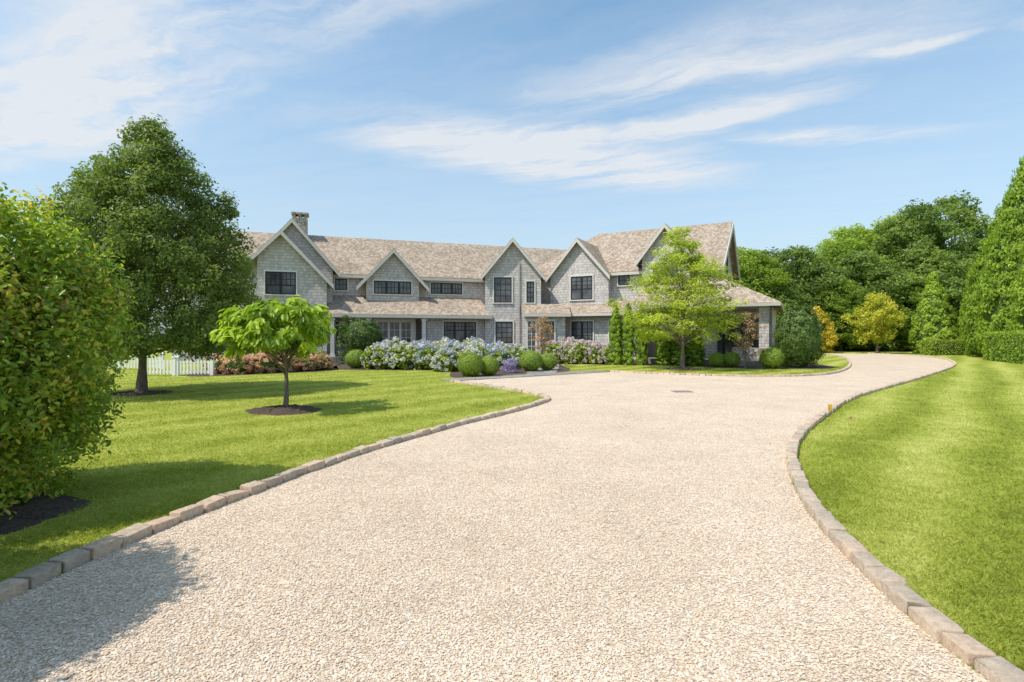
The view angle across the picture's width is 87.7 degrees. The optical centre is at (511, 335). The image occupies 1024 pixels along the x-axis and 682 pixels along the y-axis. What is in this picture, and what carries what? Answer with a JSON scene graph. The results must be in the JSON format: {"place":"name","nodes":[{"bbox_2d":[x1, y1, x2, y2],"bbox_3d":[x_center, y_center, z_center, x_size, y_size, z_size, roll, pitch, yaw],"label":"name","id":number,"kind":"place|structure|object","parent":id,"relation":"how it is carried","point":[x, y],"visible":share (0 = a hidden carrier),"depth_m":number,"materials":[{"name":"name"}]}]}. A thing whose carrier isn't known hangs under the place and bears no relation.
{"place":"outdoors","nodes":[
{"label":"outdoors","id":0,"kind":"place"},
{"bbox_2d":[0,354,989,681],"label":"driveway","id":1,"kind":"structure","parent":0,"point":[810,394],"depth_m":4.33,"materials":[{"name":"beige gravel"}]},
{"bbox_2d":[0,339,1023,675],"bbox_3d":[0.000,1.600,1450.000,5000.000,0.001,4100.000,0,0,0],"label":"ground","id":2,"kind":"structure","parent":0,"point":[966,365],"depth_m":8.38,"materials":[{"name":"green plant"}]},
{"bbox_2d":[0,490,90,534],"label":"mulch bed","id":3,"kind":"object","parent":2,"relation":"on","point":[37,509],"visible":0.65,"depth_m":4.79,"materials":[{"name":"brown soil"}]},
{"bbox_2d":[0,182,145,519],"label":"laurel shrub","id":4,"kind":"object","parent":3,"relation":"on","point":[40,370],"visible":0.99,"depth_m":4.95,"materials":[{"name":"green plant"}]},
{"bbox_2d":[108,390,171,395],"bbox_3d":[-10.310,1.564,14.769,1.632,0.100,1.420,0,0,0],"label":"mulch bed","id":5,"kind":"object","parent":2,"relation":"on","point":[134,393],"visible":0.88,"depth_m":14.60,"materials":[{"name":"brown soil"}]},
{"bbox_2d":[118,352,163,368],"bbox_3d":[-17.595,1.190,25.301,2.060,0.820,0.160,0,0,-6],"label":"picket fence","id":6,"kind":"object","parent":2,"relation":"on","point":[152,358],"visible":0.32,"depth_m":25.30,"materials":[{"name":"white paint"}]},
{"bbox_2d":[27,113,261,391],"bbox_3d":[-10.238,-2.238,14.837,6.318,7.785,6.116,0,0,0],"label":"shade tree","id":7,"kind":"object","parent":2,"relation":"on","point":[156,244],"visible":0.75,"depth_m":13.78,"materials":[{"name":"green plant"}]},
{"bbox_2d":[147,355,175,375],"bbox_3d":[-14.165,1.190,21.315,1.510,0.820,0.160,0,0,-1],"label":"picket fence","id":8,"kind":"object","parent":2,"relation":"on","point":[172,362],"visible":0.66,"depth_m":21.28,"materials":[{"name":"white paint"}]},
{"bbox_2d":[176,355,214,375],"bbox_3d":[-12.716,1.190,21.387,1.510,0.820,0.160,0,0,-3],"label":"picket fence","id":9,"kind":"object","parent":2,"relation":"on","point":[210,371],"visible":0.76,"depth_m":21.36,"materials":[{"name":"white paint"}]},
{"bbox_2d":[183,363,342,375],"bbox_3d":[-11.211,1.588,26.027,5.547,0.001,9.694,0,0,-9],"label":"mulch bed","id":10,"kind":"object","parent":2,"relation":"on","point":[265,372],"visible":0.38,"depth_m":23.00,"materials":[{"name":"brown soil"}]},
{"bbox_2d":[207,354,231,373],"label":"flowering shrub","id":11,"kind":"object","parent":10,"relation":"on","point":[217,364],"visible":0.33,"depth_m":21.96,"materials":[{"name":"pink plant"}]},
{"bbox_2d":[219,354,253,374],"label":"flowering shrub","id":12,"kind":"object","parent":10,"relation":"on","point":[238,365],"visible":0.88,"depth_m":21.84,"materials":[{"name":"pink plant"}]},
{"bbox_2d":[248,352,277,373],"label":"flowering shrub","id":13,"kind":"object","parent":10,"relation":"on","point":[262,362],"visible":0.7,"depth_m":22.43,"materials":[{"name":"pink plant"}]},
{"bbox_2d":[271,354,299,371],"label":"flowering shrub","id":14,"kind":"object","parent":10,"relation":"on","point":[293,365],"visible":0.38,"depth_m":23.11,"materials":[{"name":"pink plant"}]},
{"bbox_2d":[294,354,317,370],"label":"flowering shrub","id":15,"kind":"object","parent":10,"relation":"on","point":[310,364],"visible":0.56,"depth_m":23.70,"materials":[{"name":"pink plant"}]},
{"bbox_2d":[313,353,333,369],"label":"flowering shrub","id":16,"kind":"object","parent":10,"relation":"on","point":[324,361],"visible":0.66,"depth_m":24.49,"materials":[{"name":"pink plant"}]},
{"bbox_2d":[0,380,549,603],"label":"kerb","id":17,"kind":"structure","parent":2,"relation":"on","point":[20,583],"depth_m":4.66,"materials":[{"name":"stone"}]},
{"bbox_2d":[245,404,322,415],"bbox_3d":[-4.865,1.532,11.300,1.614,0.163,1.320,0,0,0],"label":"mulch bed","id":18,"kind":"object","parent":2,"relation":"on","point":[281,410],"visible":0.97,"depth_m":11.03,"materials":[{"name":"brown soil"}]},
{"bbox_2d":[209,294,336,405],"bbox_3d":[-5.005,0.361,11.224,2.399,2.467,2.515,0,0,-12],"label":"ornamental tree","id":19,"kind":"object","parent":18,"relation":"on","point":[259,327],"visible":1,"depth_m":10.82,"materials":[{"name":"green plant"}]},
{"bbox_2d":[333,363,527,376],"bbox_3d":[-4.043,1.588,27.499,11.690,0.001,14.499,0,0,0],"label":"mulch bed","id":20,"kind":"object","parent":2,"relation":"on","point":[453,373],"visible":0.2,"depth_m":24.32,"materials":[{"name":"brown soil"}]},
{"bbox_2d":[335,314,353,363],"bbox_3d":[-9.164,0.244,29.567,1.328,2.843,1.331,0,0,0],"label":"climbing shrub","id":21,"kind":"object","parent":20,"relation":"on","point":[346,324],"visible":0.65,"depth_m":29.52,"materials":[{"name":"green plant"}]},
{"bbox_2d":[344,349,363,368],"bbox_3d":[-7.598,1.151,26.001,1.095,1.018,1.097,0,0,-44],"label":"boxwood ball","id":22,"kind":"object","parent":20,"relation":"on","point":[352,358],"visible":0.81,"depth_m":25.64,"materials":[{"name":"green plant"}]},
{"bbox_2d":[344,317,384,351],"bbox_3d":[-8.041,0.306,29.020,2.128,2.692,2.112,0,0,0],"label":"holly standard","id":23,"kind":"object","parent":20,"relation":"on","point":[361,335],"visible":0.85,"depth_m":28.32,"materials":[{"name":"green plant"}]},
{"bbox_2d":[359,342,390,369],"bbox_3d":[-6.395,0.968,25.672,1.846,1.368,1.889,0,0,0],"label":"hydrangea bush","id":24,"kind":"object","parent":20,"relation":"on","point":[374,355],"visible":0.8,"depth_m":25.18,"materials":[{"name":"green plant"}]},
{"bbox_2d":[381,336,407,347],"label":"hydrangea bush","id":25,"kind":"object","parent":20,"relation":"on","point":[390,343],"visible":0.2,"depth_m":26.94,"materials":[{"name":"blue plant"}]},
{"bbox_2d":[384,341,417,369],"bbox_3d":[-5.171,0.943,25.509,1.984,1.422,1.938,0,0,-7],"label":"hydrangea bush","id":26,"kind":"object","parent":20,"relation":"on","point":[401,357],"visible":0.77,"depth_m":24.96,"materials":[{"name":"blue plant"}]},
{"bbox_2d":[409,341,438,369],"bbox_3d":[-4.012,0.942,25.426,1.846,1.423,1.889,0,0,-15],"label":"hydrangea bush","id":27,"kind":"object","parent":20,"relation":"on","point":[424,354],"visible":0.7,"depth_m":24.88,"materials":[{"name":"blue plant"}]},
{"bbox_2d":[429,347,459,371],"bbox_3d":[-2.924,1.068,23.903,1.606,1.152,1.569,0,0,16],"label":"hydrangea bush","id":28,"kind":"object","parent":20,"relation":"on","point":[444,358],"visible":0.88,"depth_m":23.51,"materials":[{"name":"blue plant"}]},
{"bbox_2d":[432,337,459,347],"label":"hydrangea bush","id":29,"kind":"object","parent":20,"relation":"on","point":[442,341],"visible":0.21,"depth_m":26.66,"materials":[{"name":"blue plant"}]},
{"bbox_2d":[434,341,464,369],"bbox_3d":[-2.927,0.946,25.283,2.078,1.415,2.031,0,0,-22],"label":"hydrangea bush","id":30,"kind":"object","parent":20,"relation":"on","point":[458,347],"visible":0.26,"depth_m":25.05,"materials":[{"name":"blue plant"}]},
{"bbox_2d":[455,345,484,359],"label":"hydrangea bush","id":31,"kind":"object","parent":20,"relation":"on","point":[469,349],"visible":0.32,"depth_m":23.75,"materials":[{"name":"blue plant"}]},
{"bbox_2d":[457,352,484,376],"bbox_3d":[-1.621,1.151,20.898,1.097,1.018,1.095,0,0,0],"label":"boxwood ball","id":32,"kind":"object","parent":20,"relation":"on","point":[470,364],"visible":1,"depth_m":20.55,"materials":[{"name":"green plant"}]},
{"bbox_2d":[461,336,486,346],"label":"hydrangea bush","id":33,"kind":"object","parent":20,"relation":"on","point":[464,343],"visible":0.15,"depth_m":26.88,"materials":[{"name":"blue plant"}]},
{"bbox_2d":[464,341,489,357],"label":"hydrangea bush","id":34,"kind":"object","parent":20,"relation":"on","point":[483,348],"visible":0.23,"depth_m":25.22,"materials":[{"name":"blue plant"}]},
{"bbox_2d":[481,356,499,375],"bbox_3d":[-0.930,1.232,21.351,0.900,0.835,0.898,0,0,-20],"label":"boxwood ball","id":35,"kind":"object","parent":20,"relation":"on","point":[491,366],"visible":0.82,"depth_m":21.06,"materials":[{"name":"green plant"}]},
{"bbox_2d":[485,345,514,369],"bbox_3d":[-0.607,1.037,25.225,1.662,1.219,1.700,0,0,-6],"label":"hydrangea bush","id":36,"kind":"object","parent":20,"relation":"on","point":[499,353],"visible":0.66,"depth_m":24.80,"materials":[{"name":"blue plant"}]},
{"bbox_2d":[486,341,516,358],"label":"hydrangea bush","id":37,"kind":"object","parent":20,"relation":"on","point":[497,343],"visible":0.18,"depth_m":26.36,"materials":[{"name":"blue plant"}]},
{"bbox_2d":[499,358,522,372],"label":"lavender plant","id":38,"kind":"object","parent":20,"relation":"on","point":[507,363],"visible":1,"depth_m":22.69,"materials":[{"name":"purple plant"}]},
{"bbox_2d":[508,343,530,367],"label":"hydrangea bush","id":39,"kind":"object","parent":20,"relation":"on","point":[517,349],"visible":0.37,"depth_m":26.44,"materials":[{"name":"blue plant"}]},
{"bbox_2d":[519,350,542,370],"bbox_3d":[0.861,1.151,23.901,1.097,1.018,1.095,0,0,32],"label":"boxwood ball","id":40,"kind":"object","parent":20,"relation":"on","point":[531,360],"visible":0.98,"depth_m":23.57,"materials":[{"name":"green plant"}]},
{"bbox_2d":[168,212,784,365],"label":"shingle house","id":41,"kind":"structure","parent":2,"relation":"on","point":[511,291],"depth_m":33.56,"materials":[{"name":"grey wood"}]},
{"bbox_2d":[263,269,297,295],"bbox_3d":[-13.022,-2.975,30.031,1.810,1.430,0.095,0,0,-19],"label":"window","id":42,"kind":"structure","parent":41,"relation":"in","point":[276,282],"depth_m":30.02,"materials":[{"name":"black glass"}]},
{"bbox_2d":[333,277,348,290],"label":"window","id":43,"kind":"structure","parent":41,"relation":"in","point":[340,284],"depth_m":32.99,"materials":[{"name":"black glass"}]},
{"bbox_2d":[335,320,352,344],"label":"window","id":44,"kind":"structure","parent":41,"relation":"in","point":[336,321],"depth_m":32.94,"materials":[{"name":"black glass"}]},
{"bbox_2d":[372,279,412,295],"bbox_3d":[-7.474,-3.025,33.424,2.510,0.970,0.095,0,0,-19],"label":"window","id":45,"kind":"structure","parent":41,"relation":"in","point":[380,286],"depth_m":33.41,"materials":[{"name":"black glass"}]},
{"bbox_2d":[376,319,412,342],"bbox_3d":[-7.248,0.110,32.920,2.310,2.200,0.095,0,0,-19],"label":"french door","id":46,"kind":"structure","parent":41,"relation":"in","point":[403,329],"depth_m":32.99,"materials":[{"name":"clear glass"}]},
{"bbox_2d":[429,281,463,295],"bbox_3d":[-4.313,-3.120,35.147,2.310,0.900,0.095,0,0,-19],"label":"window","id":47,"kind":"structure","parent":41,"relation":"in","point":[435,287],"depth_m":35.13,"materials":[{"name":"black glass"}]},
{"bbox_2d":[442,320,476,343],"bbox_3d":[-3.287,-0.230,33.703,2.310,1.480,0.095,0,0,-19],"label":"window","id":48,"kind":"structure","parent":41,"relation":"in","point":[459,330],"depth_m":33.71,"materials":[{"name":"black glass"}]},
{"bbox_2d":[492,276,512,303],"bbox_3d":[-0.585,-2.925,33.962,1.340,1.770,0.095,0,0,0],"label":"window","id":49,"kind":"structure","parent":41,"relation":"in","point":[502,285],"depth_m":33.98,"materials":[{"name":"black glass"}]},
{"bbox_2d":[494,320,513,343],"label":"window","id":50,"kind":"structure","parent":41,"relation":"in","point":[503,329],"depth_m":33.97,"materials":[{"name":"black glass"}]},
{"bbox_2d":[525,280,535,303],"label":"window","id":51,"kind":"structure","parent":41,"relation":"in","point":[529,284],"depth_m":33.95,"materials":[{"name":"black glass"}]},
{"bbox_2d":[526,319,537,351],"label":"window","id":52,"kind":"structure","parent":41,"relation":"in","point":[530,343],"depth_m":32.96,"materials":[{"name":"glass"}]},
{"bbox_2d":[539,319,555,345],"bbox_3d":[2.175,0.200,32.930,1.030,2.400,0.140,0,0,0],"label":"door","id":53,"kind":"structure","parent":41,"relation":"in","point":[553,337],"depth_m":32.94,"materials":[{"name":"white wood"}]},
{"bbox_2d":[569,274,593,300],"bbox_3d":[4.447,-3.065,34.083,1.680,1.650,0.095,0,0,28],"label":"window","id":54,"kind":"structure","parent":41,"relation":"in","point":[581,286],"depth_m":34.04,"materials":[{"name":"black glass"}]},
{"bbox_2d":[570,320,593,340],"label":"window","id":55,"kind":"structure","parent":41,"relation":"in","point":[579,329],"depth_m":33.41,"materials":[{"name":"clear glass"}]},
{"bbox_2d":[616,275,631,286],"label":"window","id":56,"kind":"structure","parent":41,"relation":"in","point":[622,280],"depth_m":33.43,"materials":[{"name":"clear glass"}]},
{"bbox_2d":[651,261,679,284],"bbox_3d":[9.097,-3.615,31.613,1.710,1.550,0.095,0,0,28],"label":"window","id":57,"kind":"structure","parent":41,"relation":"in","point":[674,261],"depth_m":31.55,"materials":[{"name":"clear glass"}]},
{"bbox_2d":[717,312,758,354],"bbox_3d":[12.398,-0.090,31.219,4.110,2.500,0.095,0,0,28],"label":"window","id":58,"kind":"structure","parent":41,"relation":"in","point":[724,345],"depth_m":30.96,"materials":[{"name":"clear glass"}]},
{"bbox_2d":[528,316,554,353],"bbox_3d":[1.563,0.291,27.213,1.333,2.721,1.206,0,0,36],"label":"flowering tree","id":59,"kind":"object","parent":2,"relation":"on","point":[540,337],"visible":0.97,"depth_m":27.09,"materials":[{"name":"brown plant"}]},
{"bbox_2d":[540,353,557,369],"bbox_3d":[1.639,1.214,24.600,0.941,0.876,0.944,0,0,-12],"label":"boxwood ball","id":60,"kind":"object","parent":2,"relation":"on","point":[550,362],"visible":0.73,"depth_m":24.28,"materials":[{"name":"green plant"}]},
{"bbox_2d":[605,225,750,367],"bbox_3d":[7.904,-1.813,25.859,6.574,6.854,6.524,0,0,18],"label":"dogwood tree","id":61,"kind":"object","parent":2,"relation":"on","point":[681,304],"visible":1,"depth_m":25.03,"materials":[{"name":"green plant"}]},
{"bbox_2d":[665,367,702,369],"bbox_3d":[8.170,1.548,25.486,1.722,0.133,1.700,0,0,43],"label":"mulch bed","id":62,"kind":"object","parent":2,"relation":"on","point":[681,368],"visible":0.92,"depth_m":25.10,"materials":[{"name":"brown soil"}]},
{"bbox_2d":[557,361,832,371],"bbox_3d":[9.492,1.588,28.986,15.634,0.001,11.373,0,0,0],"label":"mulch bed","id":63,"kind":"object","parent":2,"relation":"on","point":[564,368],"visible":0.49,"depth_m":27.48,"materials":[{"name":"brown soil"}]},
{"bbox_2d":[537,340,563,363],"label":"hydrangea bush","id":64,"kind":"object","parent":63,"relation":"on","point":[552,347],"visible":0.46,"depth_m":30.39,"materials":[{"name":"green plant"}]},
{"bbox_2d":[556,341,578,363],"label":"hydrangea bush","id":65,"kind":"object","parent":63,"relation":"on","point":[567,353],"visible":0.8,"depth_m":30.04,"materials":[{"name":"green plant"}]},
{"bbox_2d":[571,339,595,363],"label":"hydrangea bush","id":66,"kind":"object","parent":63,"relation":"on","point":[582,347],"visible":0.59,"depth_m":30.02,"materials":[{"name":"green plant"}]},
{"bbox_2d":[582,342,605,363],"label":"hydrangea bush","id":67,"kind":"object","parent":63,"relation":"on","point":[593,351],"visible":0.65,"depth_m":29.76,"materials":[{"name":"pink plant"}]},
{"bbox_2d":[596,343,623,363],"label":"hydrangea bush","id":68,"kind":"object","parent":63,"relation":"on","point":[606,360],"visible":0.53,"depth_m":29.52,"materials":[{"name":"green plant"}]},
{"bbox_2d":[607,302,622,364],"bbox_3d":[5.691,-0.101,29.277,0.917,3.539,0.850,0,0,0],"label":"columnar arborvitae","id":69,"kind":"object","parent":63,"relation":"on","point":[615,337],"visible":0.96,"depth_m":29.07,"materials":[{"name":"green plant"}]},
{"bbox_2d":[620,302,635,364],"bbox_3d":[6.342,-0.101,29.079,0.871,3.539,0.808,0,0,0],"label":"columnar arborvitae","id":70,"kind":"object","parent":63,"relation":"on","point":[628,355],"visible":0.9,"depth_m":28.89,"materials":[{"name":"green plant"}]},
{"bbox_2d":[634,306,648,364],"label":"columnar arborvitae","id":71,"kind":"object","parent":63,"relation":"on","point":[640,353],"visible":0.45,"depth_m":28.71,"materials":[{"name":"green plant"}]},
{"bbox_2d":[653,327,672,364],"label":"columnar arborvitae","id":72,"kind":"object","parent":63,"relation":"on","point":[663,353],"visible":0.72,"depth_m":28.69,"materials":[{"name":"green plant"}]},
{"bbox_2d":[669,328,688,364],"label":"columnar arborvitae","id":73,"kind":"object","parent":63,"relation":"on","point":[676,354],"visible":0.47,"depth_m":28.34,"materials":[{"name":"green plant"}]},
{"bbox_2d":[685,331,705,365],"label":"columnar arborvitae","id":74,"kind":"object","parent":63,"relation":"on","point":[696,355],"visible":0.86,"depth_m":27.91,"materials":[{"name":"green plant"}]},
{"bbox_2d":[708,352,723,366],"bbox_3d":[10.449,1.241,27.199,0.878,0.814,0.876,0,0,4],"label":"boxwood ball","id":75,"kind":"object","parent":63,"relation":"on","point":[716,359],"visible":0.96,"depth_m":26.94,"materials":[{"name":"green plant"}]},
{"bbox_2d":[723,352,740,366],"bbox_3d":[11.101,1.219,27.000,0.930,0.865,0.933,0,0,-18],"label":"boxwood ball","id":76,"kind":"object","parent":63,"relation":"on","point":[732,359],"visible":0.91,"depth_m":26.71,"materials":[{"name":"green plant"}]},
{"bbox_2d":[730,311,767,367],"bbox_3d":[11.515,0.217,26.353,1.701,2.869,1.799,0,0,0],"label":"flowering tree","id":77,"kind":"object","parent":63,"relation":"on","point":[745,337],"visible":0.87,"depth_m":26.33,"materials":[{"name":"brown plant"}]},
{"bbox_2d":[758,347,784,368],"bbox_3d":[12.600,1.106,25.898,1.207,1.120,1.204,0,0,-6],"label":"boxwood ball","id":78,"kind":"object","parent":63,"relation":"on","point":[770,358],"visible":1,"depth_m":25.54,"materials":[{"name":"green plant"}]},
{"bbox_2d":[771,302,825,367],"bbox_3d":[14.336,0.026,26.852,2.453,3.369,2.450,0,0,0],"label":"holly shrub","id":79,"kind":"object","parent":63,"relation":"on","point":[798,339],"visible":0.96,"depth_m":26.07,"materials":[{"name":"green plant"}]},
{"bbox_2d":[610,353,851,376],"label":"kerb","id":80,"kind":"structure","parent":2,"relation":"on","point":[849,365],"depth_m":21.57,"materials":[{"name":"stone"}]},
{"bbox_2d":[737,246,795,317],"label":"woodland tree","id":81,"kind":"object","parent":2,"relation":"on","point":[751,260],"visible":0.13,"depth_m":54.56,"materials":[{"name":"green plant"}]},
{"bbox_2d":[750,247,808,281],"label":"woodland tree","id":82,"kind":"object","parent":2,"relation":"on","point":[770,253],"visible":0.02,"depth_m":66.62,"materials":[{"name":"green plant"}]},
{"bbox_2d":[760,284,835,332],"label":"woodland tree","id":83,"kind":"object","parent":2,"relation":"on","point":[788,300],"visible":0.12,"depth_m":53.55,"materials":[{"name":"green plant"}]},
{"bbox_2d":[743,245,862,350],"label":"woodland tree","id":84,"kind":"object","parent":2,"relation":"on","point":[801,254],"visible":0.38,"depth_m":55.39,"materials":[{"name":"green plant"}]},
{"bbox_2d":[810,306,838,352],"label":"golden shrub","id":85,"kind":"object","parent":2,"relation":"on","point":[829,337],"visible":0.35,"depth_m":49.05,"materials":[{"name":"yellow plant"}]},
{"bbox_2d":[809,278,881,350],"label":"woodland tree","id":86,"kind":"object","parent":2,"relation":"on","point":[849,286],"visible":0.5,"depth_m":52.84,"materials":[{"name":"green plant"}]},
{"bbox_2d":[795,235,895,349],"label":"woodland tree","id":87,"kind":"object","parent":2,"relation":"on","point":[832,250],"visible":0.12,"depth_m":59.27,"materials":[{"name":"green plant"}]},
{"bbox_2d":[803,223,904,294],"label":"woodland tree","id":88,"kind":"object","parent":2,"relation":"on","point":[858,232],"visible":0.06,"depth_m":64.64,"materials":[{"name":"green plant"}]},
{"bbox_2d":[803,249,920,351],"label":"woodland tree","id":89,"kind":"object","parent":2,"relation":"on","point":[860,260],"visible":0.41,"depth_m":54.15,"materials":[{"name":"green plant"}]},
{"bbox_2d":[840,291,907,352],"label":"golden tree","id":90,"kind":"object","parent":2,"relation":"on","point":[880,315],"visible":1,"depth_m":47.21,"materials":[{"name":"yellow plant"}]},
{"bbox_2d":[858,210,946,270],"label":"woodland tree","id":91,"kind":"object","parent":2,"relation":"on","point":[879,223],"visible":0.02,"depth_m":65.13,"materials":[{"name":"green plant"}]},
{"bbox_2d":[786,353,1023,681],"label":"kerb","id":92,"kind":"structure","parent":2,"relation":"on","point":[945,631],"depth_m":3.34,"materials":[{"name":"stone"}]},
{"bbox_2d":[871,272,949,350],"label":"woodland tree","id":93,"kind":"object","parent":2,"relation":"on","point":[913,299],"visible":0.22,"depth_m":53.20,"materials":[{"name":"green plant"}]},
{"bbox_2d":[869,198,979,308],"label":"woodland tree","id":94,"kind":"object","parent":2,"relation":"on","point":[901,233],"visible":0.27,"depth_m":58.64,"materials":[{"name":"green plant"}]},
{"bbox_2d":[879,245,974,349],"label":"woodland tree","id":95,"kind":"object","parent":2,"relation":"on","point":[955,282],"visible":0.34,"depth_m":54.15,"materials":[{"name":"green plant"}]},
{"bbox_2d":[908,271,959,353],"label":"evergreen tree","id":96,"kind":"object","parent":2,"relation":"on","point":[935,317],"visible":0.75,"depth_m":46.12,"materials":[{"name":"green plant"}]},
{"bbox_2d":[918,338,982,354],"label":"clipped hedge","id":97,"kind":"object","parent":2,"relation":"on","point":[942,346],"visible":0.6,"depth_m":43.60,"materials":[{"name":"green plant"}]},
{"bbox_2d":[913,190,990,271],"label":"woodland tree","id":98,"kind":"object","parent":2,"relation":"on","point":[969,221],"visible":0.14,"depth_m":59.79,"materials":[{"name":"green plant"}]},
{"bbox_2d":[935,238,984,323],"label":"woodland tree","id":99,"kind":"object","parent":2,"relation":"on","point":[966,249],"visible":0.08,"depth_m":56.61,"materials":[{"name":"green plant"}]},
{"bbox_2d":[955,250,982,354],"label":"evergreen tree","id":100,"kind":"object","parent":2,"relation":"on","point":[960,314],"depth_m":44.50,"materials":[{"name":"green plant"}]},
{"bbox_2d":[958,203,1002,356],"bbox_3d":[36.356,-3.968,39.448,5.512,11.786,5.448,0,0,-19],"label":"evergreen tree","id":101,"kind":"object","parent":2,"relation":"on","point":[970,304],"visible":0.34,"depth_m":39.88,"materials":[{"name":"green plant"}]},
{"bbox_2d":[973,155,1023,352],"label":"evergreen tree","id":102,"kind":"object","parent":2,"relation":"on","point":[1002,268],"visible":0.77,"depth_m":35.39,"materials":[{"name":"green plant"}]},
{"bbox_2d":[980,330,1023,364],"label":"clipped hedge","id":103,"kind":"object","parent":2,"relation":"on","point":[1004,346],"visible":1,"depth_m":32.02,"materials":[{"name":"green plant"}]},
{"bbox_2d":[1006,241,1023,331],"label":"evergreen tree","id":104,"kind":"object","parent":2,"relation":"on","point":[1017,318],"visible":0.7,"depth_m":32.67,"materials":[{"name":"green plant"}]},
{"bbox_2d":[0,0,1023,333],"label":"sky","id":105,"kind":"structure","parent":0,"point":[545,124],"materials":[{"name":"blue"}]},
{"bbox_2d":[440,364,608,380],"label":"path","id":106,"kind":"structure","parent":0,"point":[541,372],"depth_m":21.70,"materials":[{"name":"grey stone"}]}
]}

